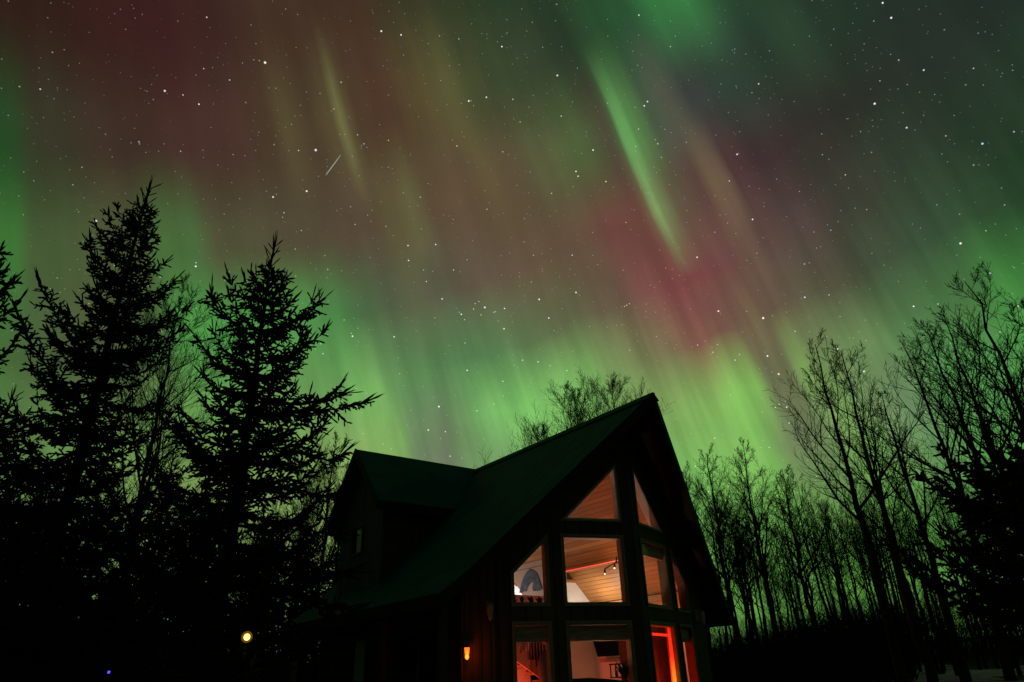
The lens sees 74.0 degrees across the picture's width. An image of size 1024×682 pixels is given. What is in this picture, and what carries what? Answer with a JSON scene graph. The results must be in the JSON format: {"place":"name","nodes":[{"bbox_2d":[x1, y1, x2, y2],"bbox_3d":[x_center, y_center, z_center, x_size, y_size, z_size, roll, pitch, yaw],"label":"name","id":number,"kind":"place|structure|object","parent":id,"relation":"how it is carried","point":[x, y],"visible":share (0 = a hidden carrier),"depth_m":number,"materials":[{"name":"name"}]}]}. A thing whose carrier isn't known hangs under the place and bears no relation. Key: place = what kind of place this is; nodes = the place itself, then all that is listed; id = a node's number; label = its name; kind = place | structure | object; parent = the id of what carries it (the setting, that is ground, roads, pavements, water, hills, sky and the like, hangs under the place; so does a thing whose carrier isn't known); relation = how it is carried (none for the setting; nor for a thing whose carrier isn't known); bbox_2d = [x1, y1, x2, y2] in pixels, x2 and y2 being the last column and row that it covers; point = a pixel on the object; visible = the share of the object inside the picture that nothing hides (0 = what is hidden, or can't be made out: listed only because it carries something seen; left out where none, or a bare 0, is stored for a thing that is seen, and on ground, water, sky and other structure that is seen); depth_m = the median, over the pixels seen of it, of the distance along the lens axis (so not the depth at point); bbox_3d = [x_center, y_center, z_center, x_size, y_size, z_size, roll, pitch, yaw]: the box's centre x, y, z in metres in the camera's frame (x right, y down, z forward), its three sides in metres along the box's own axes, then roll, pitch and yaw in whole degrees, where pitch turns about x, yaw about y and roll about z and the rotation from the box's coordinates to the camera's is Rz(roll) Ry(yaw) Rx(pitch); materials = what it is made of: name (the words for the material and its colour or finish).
{"place":"outdoors","nodes":[
{"label":"outdoors","id":0,"kind":"place"},
{"bbox_2d":[0,0,1023,650],"label":"sky","id":1,"kind":"structure","parent":0,"point":[679,196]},
{"bbox_2d":[227,636,1023,681],"bbox_3d":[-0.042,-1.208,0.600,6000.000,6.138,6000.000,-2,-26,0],"label":"ground","id":2,"kind":"structure","parent":0,"point":[971,664],"depth_m":34.23,"materials":[{"name":"black plant"}]},
{"bbox_2d":[0,240,29,677],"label":"spruce tree","id":3,"kind":"object","parent":2,"relation":"on","point":[4,506],"visible":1,"depth_m":11.42,"materials":[{"name":"black plant"}]},
{"bbox_2d":[0,384,46,540],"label":"spruce tree","id":4,"kind":"object","parent":2,"relation":"on","point":[7,435],"visible":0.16,"depth_m":22.24,"materials":[{"name":"black plant"}]},
{"bbox_2d":[0,456,74,656],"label":"spruce tree","id":5,"kind":"object","parent":2,"relation":"on","point":[43,496],"visible":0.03,"depth_m":22.91,"materials":[{"name":"black plant"}]},
{"bbox_2d":[0,176,195,681],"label":"spruce tree","id":6,"kind":"object","parent":2,"relation":"on","point":[31,642],"visible":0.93,"depth_m":12.64,"materials":[{"name":"green plant"}]},
{"bbox_2d":[59,482,138,630],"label":"spruce tree","id":7,"kind":"object","parent":2,"relation":"on","point":[90,580],"visible":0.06,"depth_m":24.85,"materials":[{"name":"black plant"}]},
{"bbox_2d":[65,523,156,673],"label":"spruce tree","id":8,"kind":"object","parent":2,"relation":"on","point":[109,568],"visible":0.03,"depth_m":20.00,"materials":[{"name":"black plant"}]},
{"bbox_2d":[62,451,192,670],"bbox_3d":[-13.466,9.050,25.311,5.266,11.048,6.096,4,-27,-12],"label":"spruce tree","id":9,"kind":"object","parent":2,"relation":"on","point":[177,474],"visible":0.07,"depth_m":26.51,"materials":[{"name":"black plant"}]},
{"bbox_2d":[85,273,267,634],"bbox_3d":[-10.280,3.832,18.910,5.138,14.226,6.014,-2,-26,0],"label":"bare tree","id":10,"kind":"object","parent":2,"relation":"on","point":[142,481],"visible":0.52,"depth_m":19.91,"materials":[{"name":"black plant"}]},
{"bbox_2d":[164,500,258,664],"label":"spruce tree","id":11,"kind":"object","parent":2,"relation":"on","point":[232,595],"visible":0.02,"depth_m":22.86,"materials":[{"name":"black plant"}]},
{"bbox_2d":[47,231,384,681],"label":"spruce tree","id":12,"kind":"object","parent":2,"relation":"on","point":[230,467],"visible":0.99,"depth_m":11.55,"materials":[{"name":"green plant"}]},
{"bbox_2d":[222,515,302,675],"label":"spruce tree","id":13,"kind":"object","parent":2,"relation":"on","point":[267,539],"visible":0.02,"depth_m":23.21,"materials":[{"name":"black plant"}]},
{"bbox_2d":[238,430,351,681],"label":"bare tree","id":14,"kind":"object","parent":2,"relation":"on","point":[327,506],"visible":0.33,"depth_m":22.65,"materials":[{"name":"black plant"}]},
{"bbox_2d":[268,536,332,681],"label":"spruce tree","id":15,"kind":"object","parent":2,"relation":"on","point":[294,604],"visible":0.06,"depth_m":21.16,"materials":[{"name":"black plant"}]},
{"bbox_2d":[280,392,732,681],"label":"chalet","id":16,"kind":"object","parent":2,"relation":"on","point":[449,551],"visible":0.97,"depth_m":14.12,"materials":[{"name":"wood"}]},
{"bbox_2d":[349,523,363,557],"bbox_3d":[-3.582,4.712,16.030,0.200,0.750,0.700,17,-32,-33],"label":"window","id":17,"kind":"structure","parent":16,"relation":"in","point":[356,543],"depth_m":16.07,"materials":[{"name":"black glass"}]},
{"bbox_2d":[349,635,368,681],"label":"window","id":18,"kind":"structure","parent":16,"relation":"in","point":[359,651],"depth_m":14.55,"materials":[{"name":"black glass"}]},
{"bbox_2d":[396,626,436,681],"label":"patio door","id":19,"kind":"structure","parent":16,"relation":"in","point":[417,654],"depth_m":12.69,"materials":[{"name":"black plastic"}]},
{"bbox_2d":[519,569,541,592],"bbox_3d":[0.499,6.551,18.581,0.013,0.605,1.008,17,-32,-33],"label":"wall hanging","id":20,"kind":"object","parent":16,"relation":"attached to","point":[530,576],"depth_m":18.59,"materials":[{"name":"grey fabric"}]},
{"bbox_2d":[510,534,550,606],"bbox_3d":[0.306,4.256,12.662,0.755,1.307,0.200,6,-27,-15],"label":"window","id":21,"kind":"structure","parent":16,"relation":"in","point":[543,542],"depth_m":12.58,"materials":[{"name":"brown wood"}]},
{"bbox_2d":[516,642,545,681],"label":"staircase","id":22,"kind":"structure","parent":16,"relation":"on","point":[524,661],"depth_m":16.56,"materials":[{"name":"wood"}]},
{"bbox_2d":[512,621,554,681],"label":"window","id":23,"kind":"structure","parent":16,"relation":"in","point":[522,631],"depth_m":12.11,"materials":[{"name":"brown wood"}]},
{"bbox_2d":[538,649,547,681],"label":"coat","id":24,"kind":"object","parent":16,"relation":"on","point":[542,670],"visible":0.59,"depth_m":15.99,"materials":[{"name":"fabric"}]},
{"bbox_2d":[544,678,623,681],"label":"sofa","id":25,"kind":"object","parent":16,"relation":"on","point":[591,680],"visible":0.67,"depth_m":12.49,"materials":[{"name":"fabric"}]},
{"bbox_2d":[559,462,621,521],"bbox_3d":[1.504,3.031,13.674,1.314,1.223,0.200,6,-27,-15],"label":"window","id":26,"kind":"structure","parent":16,"relation":"in","point":[613,471],"depth_m":13.63,"materials":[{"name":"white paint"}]},
{"bbox_2d":[560,534,629,605],"bbox_3d":[1.548,4.382,13.001,1.320,1.304,0.200,6,-27,-15],"label":"window","id":27,"kind":"structure","parent":16,"relation":"in","point":[619,539],"depth_m":13.03,"materials":[{"name":"brown glass"}]},
{"bbox_2d":[565,620,637,681],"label":"window","id":28,"kind":"structure","parent":16,"relation":"in","point":[593,630],"depth_m":12.47,"materials":[{"name":"brown wood"}]},
{"bbox_2d":[593,641,618,656],"bbox_3d":[2.417,7.671,17.159,0.108,0.520,1.040,17,-32,-33],"label":"television","id":29,"kind":"object","parent":16,"relation":"attached to","point":[606,648],"visible":0.61,"depth_m":17.11,"materials":[{"name":"black plastic"}]},
{"bbox_2d":[614,658,628,681],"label":"houseplant","id":30,"kind":"object","parent":16,"relation":"on","point":[623,670],"visible":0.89,"depth_m":12.53,"materials":[{"name":"plant"}]},
{"bbox_2d":[618,626,671,681],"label":"interior door","id":31,"kind":"structure","parent":16,"relation":"attached to","point":[663,672],"depth_m":14.27,"materials":[{"name":"wood"}]},
{"bbox_2d":[631,466,662,533],"bbox_3d":[2.823,3.426,14.562,0.200,1.223,1.314,-18,-31,29],"label":"window","id":32,"kind":"structure","parent":16,"relation":"in","point":[639,494],"depth_m":14.48,"materials":[{"name":"clear glass"}]},
{"bbox_2d":[639,537,672,609],"bbox_3d":[2.872,4.779,13.893,0.200,1.304,1.320,-18,-31,29],"label":"window","id":33,"kind":"structure","parent":16,"relation":"in","point":[650,549],"depth_m":14.19,"materials":[{"name":"brown glass"}]},
{"bbox_2d":[652,628,676,681],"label":"red light strip","id":34,"kind":"object","parent":16,"relation":"attached to","point":[668,635],"visible":0.83,"depth_m":13.57,"materials":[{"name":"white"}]},
{"bbox_2d":[649,620,682,681],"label":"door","id":35,"kind":"structure","parent":16,"relation":"in","point":[666,625],"depth_m":13.58,"materials":[{"name":"red wood"}]},
{"bbox_2d":[669,547,690,612],"bbox_3d":[3.584,5.238,14.870,0.200,1.307,0.755,-18,-31,29],"label":"window","id":36,"kind":"structure","parent":16,"relation":"in","point":[677,576],"depth_m":14.93,"materials":[{"name":"clear glass"}]},
{"bbox_2d":[679,624,699,681],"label":"window","id":37,"kind":"structure","parent":16,"relation":"in","point":[686,631],"depth_m":14.38,"materials":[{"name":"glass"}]},
{"bbox_2d":[473,413,552,467],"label":"bare tree","id":38,"kind":"object","parent":2,"relation":"on","point":[538,435],"visible":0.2,"depth_m":33.52,"materials":[{"name":"black plant"}]},
{"bbox_2d":[33,578,1023,681],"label":"undergrowth","id":39,"kind":"object","parent":2,"relation":"on","point":[839,656],"visible":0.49,"depth_m":21.34,"materials":[{"name":"plant"}]},
{"bbox_2d":[515,375,613,446],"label":"bare tree","id":40,"kind":"object","parent":2,"relation":"on","point":[572,395],"visible":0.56,"depth_m":31.38,"materials":[{"name":"black plant"}]},
{"bbox_2d":[566,366,674,422],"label":"bare tree","id":41,"kind":"object","parent":2,"relation":"on","point":[610,392],"visible":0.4,"depth_m":32.22,"materials":[{"name":"black plant"}]},
{"bbox_2d":[682,461,730,669],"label":"bare tree","id":42,"kind":"object","parent":2,"relation":"on","point":[696,505],"visible":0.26,"depth_m":31.99,"materials":[{"name":"black plant"}]},
{"bbox_2d":[700,478,735,677],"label":"forest tree","id":43,"kind":"object","parent":2,"relation":"on","point":[720,578],"visible":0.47,"depth_m":28.19,"materials":[{"name":"black plant"}]},
{"bbox_2d":[682,443,761,671],"bbox_3d":[8.310,9.115,27.459,4.121,10.400,3.983,-2,-26,0],"label":"bare tree","id":44,"kind":"object","parent":2,"relation":"on","point":[715,503],"visible":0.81,"depth_m":28.25,"materials":[{"name":"black plant"}]},
{"bbox_2d":[707,497,758,678],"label":"forest tree","id":45,"kind":"object","parent":2,"relation":"on","point":[742,578],"visible":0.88,"depth_m":26.21,"materials":[{"name":"black plant"}]},
{"bbox_2d":[706,511,763,675],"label":"forest tree","id":46,"kind":"object","parent":2,"relation":"on","point":[730,601],"visible":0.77,"depth_m":26.18,"materials":[{"name":"black plant"}]},
{"bbox_2d":[715,524,760,672],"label":"forest tree","id":47,"kind":"object","parent":2,"relation":"on","point":[746,601],"visible":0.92,"depth_m":25.52,"materials":[{"name":"black plant"}]},
{"bbox_2d":[714,493,762,662],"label":"forest tree","id":48,"kind":"object","parent":2,"relation":"on","point":[754,626],"visible":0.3,"depth_m":28.67,"materials":[{"name":"black plant"}]},
{"bbox_2d":[692,437,792,648],"bbox_3d":[9.969,8.999,28.334,3.858,10.586,4.016,-2,-26,0],"label":"bare tree","id":49,"kind":"object","parent":2,"relation":"on","point":[755,524],"visible":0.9,"depth_m":29.03,"materials":[{"name":"black plant"}]},
{"bbox_2d":[719,507,767,662],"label":"forest tree","id":50,"kind":"object","parent":2,"relation":"on","point":[742,566],"visible":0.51,"depth_m":26.75,"materials":[{"name":"black plant"}]},
{"bbox_2d":[713,493,775,679],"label":"forest tree","id":51,"kind":"object","parent":2,"relation":"on","point":[755,576],"visible":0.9,"depth_m":26.56,"materials":[{"name":"black plant"}]},
{"bbox_2d":[734,483,784,582],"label":"forest tree","id":52,"kind":"object","parent":2,"relation":"on","point":[762,529],"visible":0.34,"depth_m":41.29,"materials":[{"name":"black plant"}]},
{"bbox_2d":[737,480,802,648],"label":"forest tree","id":53,"kind":"object","parent":2,"relation":"on","point":[767,583],"visible":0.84,"depth_m":26.94,"materials":[{"name":"black plant"}]},
{"bbox_2d":[737,532,804,645],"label":"forest tree","id":54,"kind":"object","parent":2,"relation":"on","point":[769,585],"visible":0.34,"depth_m":30.17,"materials":[{"name":"black plant"}]},
{"bbox_2d":[767,532,803,634],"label":"forest tree","id":55,"kind":"object","parent":2,"relation":"on","point":[790,581],"visible":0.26,"depth_m":40.43,"materials":[{"name":"black plant"}]},
{"bbox_2d":[759,479,813,631],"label":"forest tree","id":56,"kind":"object","parent":2,"relation":"on","point":[775,485],"visible":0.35,"depth_m":44.49,"materials":[{"name":"black plant"}]},
{"bbox_2d":[762,532,830,652],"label":"forest tree","id":57,"kind":"object","parent":2,"relation":"on","point":[790,590],"visible":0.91,"depth_m":26.38,"materials":[{"name":"black plant"}]},
{"bbox_2d":[757,464,840,658],"bbox_3d":[12.577,9.795,29.179,3.529,9.142,4.597,-2,-26,0],"label":"bare tree","id":58,"kind":"object","parent":2,"relation":"on","point":[807,603],"visible":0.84,"depth_m":29.92,"materials":[{"name":"black plant"}]},
{"bbox_2d":[776,529,831,654],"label":"forest tree","id":59,"kind":"object","parent":2,"relation":"on","point":[810,587],"visible":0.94,"depth_m":26.42,"materials":[{"name":"black plant"}]},
{"bbox_2d":[783,474,833,622],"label":"forest tree","id":60,"kind":"object","parent":2,"relation":"on","point":[828,602],"visible":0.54,"depth_m":41.38,"materials":[{"name":"black plant"}]},
{"bbox_2d":[785,524,831,606],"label":"forest tree","id":61,"kind":"object","parent":2,"relation":"on","point":[813,592],"visible":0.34,"depth_m":31.35,"materials":[{"name":"black plant"}]},
{"bbox_2d":[769,469,853,634],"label":"forest tree","id":62,"kind":"object","parent":2,"relation":"on","point":[823,600],"visible":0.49,"depth_m":41.27,"materials":[{"name":"black plant"}]},
{"bbox_2d":[799,502,853,636],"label":"forest tree","id":63,"kind":"object","parent":2,"relation":"on","point":[843,587],"visible":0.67,"depth_m":24.93,"materials":[{"name":"black plant"}]},
{"bbox_2d":[799,515,857,640],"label":"forest tree","id":64,"kind":"object","parent":2,"relation":"on","point":[839,602],"visible":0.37,"depth_m":27.80,"materials":[{"name":"black plant"}]},
{"bbox_2d":[804,491,855,619],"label":"forest tree","id":65,"kind":"object","parent":2,"relation":"on","point":[826,505],"visible":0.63,"depth_m":27.10,"materials":[{"name":"black plant"}]},
{"bbox_2d":[807,478,860,617],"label":"forest tree","id":66,"kind":"object","parent":2,"relation":"on","point":[838,521],"visible":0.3,"depth_m":37.22,"materials":[{"name":"black plant"}]},
{"bbox_2d":[809,507,872,677],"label":"forest tree","id":67,"kind":"object","parent":2,"relation":"on","point":[838,585],"visible":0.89,"depth_m":23.64,"materials":[{"name":"black plant"}]},
{"bbox_2d":[763,329,938,681],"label":"bare tree","id":68,"kind":"object","parent":2,"relation":"on","point":[897,659],"visible":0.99,"depth_m":18.25,"materials":[{"name":"black plant"}]},
{"bbox_2d":[821,517,883,680],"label":"forest tree","id":69,"kind":"object","parent":2,"relation":"on","point":[852,575],"visible":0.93,"depth_m":22.37,"materials":[{"name":"black plant"}]},
{"bbox_2d":[821,465,883,621],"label":"forest tree","id":70,"kind":"object","parent":2,"relation":"on","point":[856,484],"visible":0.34,"depth_m":29.74,"materials":[{"name":"black plant"}]},
{"bbox_2d":[826,512,880,639],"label":"forest tree","id":71,"kind":"object","parent":2,"relation":"on","point":[870,599],"visible":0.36,"depth_m":26.51,"materials":[{"name":"black plant"}]},
{"bbox_2d":[835,482,886,620],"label":"forest tree","id":72,"kind":"object","parent":2,"relation":"on","point":[859,546],"visible":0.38,"depth_m":30.15,"materials":[{"name":"black plant"}]},
{"bbox_2d":[797,339,938,681],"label":"bare tree","id":73,"kind":"object","parent":2,"relation":"on","point":[928,664],"visible":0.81,"depth_m":18.90,"materials":[{"name":"black plant"}]},
{"bbox_2d":[832,480,915,676],"bbox_3d":[11.546,7.339,21.412,2.545,6.175,1.830,-6,-27,8],"label":"forest tree","id":74,"kind":"object","parent":2,"relation":"on","point":[886,569],"visible":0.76,"depth_m":21.56,"materials":[{"name":"black plant"}]},
{"bbox_2d":[816,402,934,665],"bbox_3d":[12.377,6.356,22.667,3.221,9.169,3.126,-14,-29,23],"label":"bare tree","id":75,"kind":"object","parent":2,"relation":"on","point":[905,578],"visible":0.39,"depth_m":22.94,"materials":[{"name":"black plant"}]},
{"bbox_2d":[835,507,917,592],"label":"forest tree","id":76,"kind":"object","parent":2,"relation":"on","point":[884,581],"visible":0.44,"depth_m":23.34,"materials":[{"name":"black plant"}]},
{"bbox_2d":[843,489,911,652],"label":"forest tree","id":77,"kind":"object","parent":2,"relation":"on","point":[895,585],"visible":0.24,"depth_m":27.65,"materials":[{"name":"black plant"}]},
{"bbox_2d":[845,523,911,630],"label":"forest tree","id":78,"kind":"object","parent":2,"relation":"on","point":[868,562],"visible":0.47,"depth_m":23.51,"materials":[{"name":"black plant"}]},
{"bbox_2d":[853,480,910,672],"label":"forest tree","id":79,"kind":"object","parent":2,"relation":"on","point":[889,596],"visible":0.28,"depth_m":28.14,"materials":[{"name":"black plant"}]},
{"bbox_2d":[860,500,922,671],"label":"forest tree","id":80,"kind":"object","parent":2,"relation":"on","point":[901,599],"visible":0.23,"depth_m":28.71,"materials":[{"name":"black plant"}]},
{"bbox_2d":[867,467,934,658],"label":"forest tree","id":81,"kind":"object","parent":2,"relation":"on","point":[912,583],"visible":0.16,"depth_m":30.80,"materials":[{"name":"black plant"}]},
{"bbox_2d":[871,467,945,673],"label":"forest tree","id":82,"kind":"object","parent":2,"relation":"on","point":[942,669],"visible":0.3,"depth_m":25.50,"materials":[{"name":"black plant"}]},
{"bbox_2d":[853,382,972,681],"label":"bare tree","id":83,"kind":"object","parent":2,"relation":"on","point":[960,662],"visible":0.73,"depth_m":18.69,"materials":[{"name":"black plant"}]},
{"bbox_2d":[873,486,958,675],"bbox_3d":[12.267,7.105,20.505,1.580,5.738,1.728,-23,-33,36],"label":"forest tree","id":84,"kind":"object","parent":2,"relation":"on","point":[950,655],"visible":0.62,"depth_m":20.62,"materials":[{"name":"black plant"}]},
{"bbox_2d":[893,480,946,670],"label":"forest tree","id":85,"kind":"object","parent":2,"relation":"on","point":[927,596],"visible":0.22,"depth_m":27.61,"materials":[{"name":"black plant"}]},
{"bbox_2d":[898,486,942,614],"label":"forest tree","id":86,"kind":"object","parent":2,"relation":"on","point":[912,518],"visible":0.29,"depth_m":26.68,"materials":[{"name":"black plant"}]},
{"bbox_2d":[887,506,955,673],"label":"forest tree","id":87,"kind":"object","parent":2,"relation":"on","point":[933,653],"visible":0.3,"depth_m":25.84,"materials":[{"name":"black plant"}]},
{"bbox_2d":[833,317,1023,603],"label":"bare tree","id":88,"kind":"object","parent":2,"relation":"on","point":[977,459],"visible":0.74,"depth_m":17.45,"materials":[{"name":"black plant"}]},
{"bbox_2d":[898,498,959,585],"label":"forest tree","id":89,"kind":"object","parent":2,"relation":"on","point":[922,540],"visible":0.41,"depth_m":24.24,"materials":[{"name":"black plant"}]},
{"bbox_2d":[876,326,1016,681],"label":"bare tree","id":90,"kind":"object","parent":2,"relation":"on","point":[1008,670],"visible":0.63,"depth_m":19.73,"materials":[{"name":"black plant"}]},
{"bbox_2d":[913,471,981,669],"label":"forest tree","id":91,"kind":"object","parent":2,"relation":"on","point":[973,644],"visible":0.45,"depth_m":27.08,"materials":[{"name":"black plant"}]},
{"bbox_2d":[875,304,1023,472],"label":"bare tree","id":92,"kind":"object","parent":2,"relation":"on","point":[974,396],"visible":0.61,"depth_m":18.09,"materials":[{"name":"black plant"}]},
{"bbox_2d":[878,419,1023,644],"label":"spruce tree","id":93,"kind":"object","parent":2,"relation":"on","point":[989,589],"visible":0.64,"depth_m":10.27,"materials":[{"name":"green plant"}]},
{"bbox_2d":[880,672,1023,679],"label":"snow patch","id":94,"kind":"object","parent":2,"relation":"on","point":[990,674],"visible":0.41,"depth_m":19.98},
{"bbox_2d":[924,497,987,668],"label":"forest tree","id":95,"kind":"object","parent":2,"relation":"on","point":[980,649],"visible":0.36,"depth_m":28.15,"materials":[{"name":"black plant"}]},
{"bbox_2d":[909,676,1003,681],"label":"snow patch","id":96,"kind":"object","parent":2,"relation":"on","point":[952,679],"visible":0.58,"depth_m":18.23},
{"bbox_2d":[897,261,1023,459],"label":"bare tree","id":97,"kind":"object","parent":2,"relation":"on","point":[1008,378],"visible":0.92,"depth_m":15.48,"materials":[{"name":"black plant"}]},
{"bbox_2d":[926,466,995,666],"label":"forest tree","id":98,"kind":"object","parent":2,"relation":"on","point":[986,628],"visible":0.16,"depth_m":34.18,"materials":[{"name":"black plant"}]},
{"bbox_2d":[903,463,1022,675],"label":"forest tree","id":99,"kind":"object","parent":2,"relation":"on","point":[1016,662],"visible":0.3,"depth_m":19.69,"materials":[{"name":"black plant"}]},
{"bbox_2d":[935,496,999,668],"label":"forest tree","id":100,"kind":"object","parent":2,"relation":"on","point":[992,649],"visible":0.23,"depth_m":30.96,"materials":[{"name":"black plant"}]},
{"bbox_2d":[941,337,1023,460],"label":"bare tree","id":101,"kind":"object","parent":2,"relation":"on","point":[1000,374],"visible":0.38,"depth_m":18.76,"materials":[{"name":"black plant"}]},
{"bbox_2d":[952,425,1023,606],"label":"spruce tree","id":102,"kind":"object","parent":2,"relation":"on","point":[1013,478],"visible":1,"depth_m":8.94,"materials":[{"name":"black plant"}]},
{"bbox_2d":[955,299,1023,428],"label":"bare tree","id":103,"kind":"object","parent":2,"relation":"on","point":[1015,343],"visible":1,"depth_m":14.23,"materials":[{"name":"black plant"}]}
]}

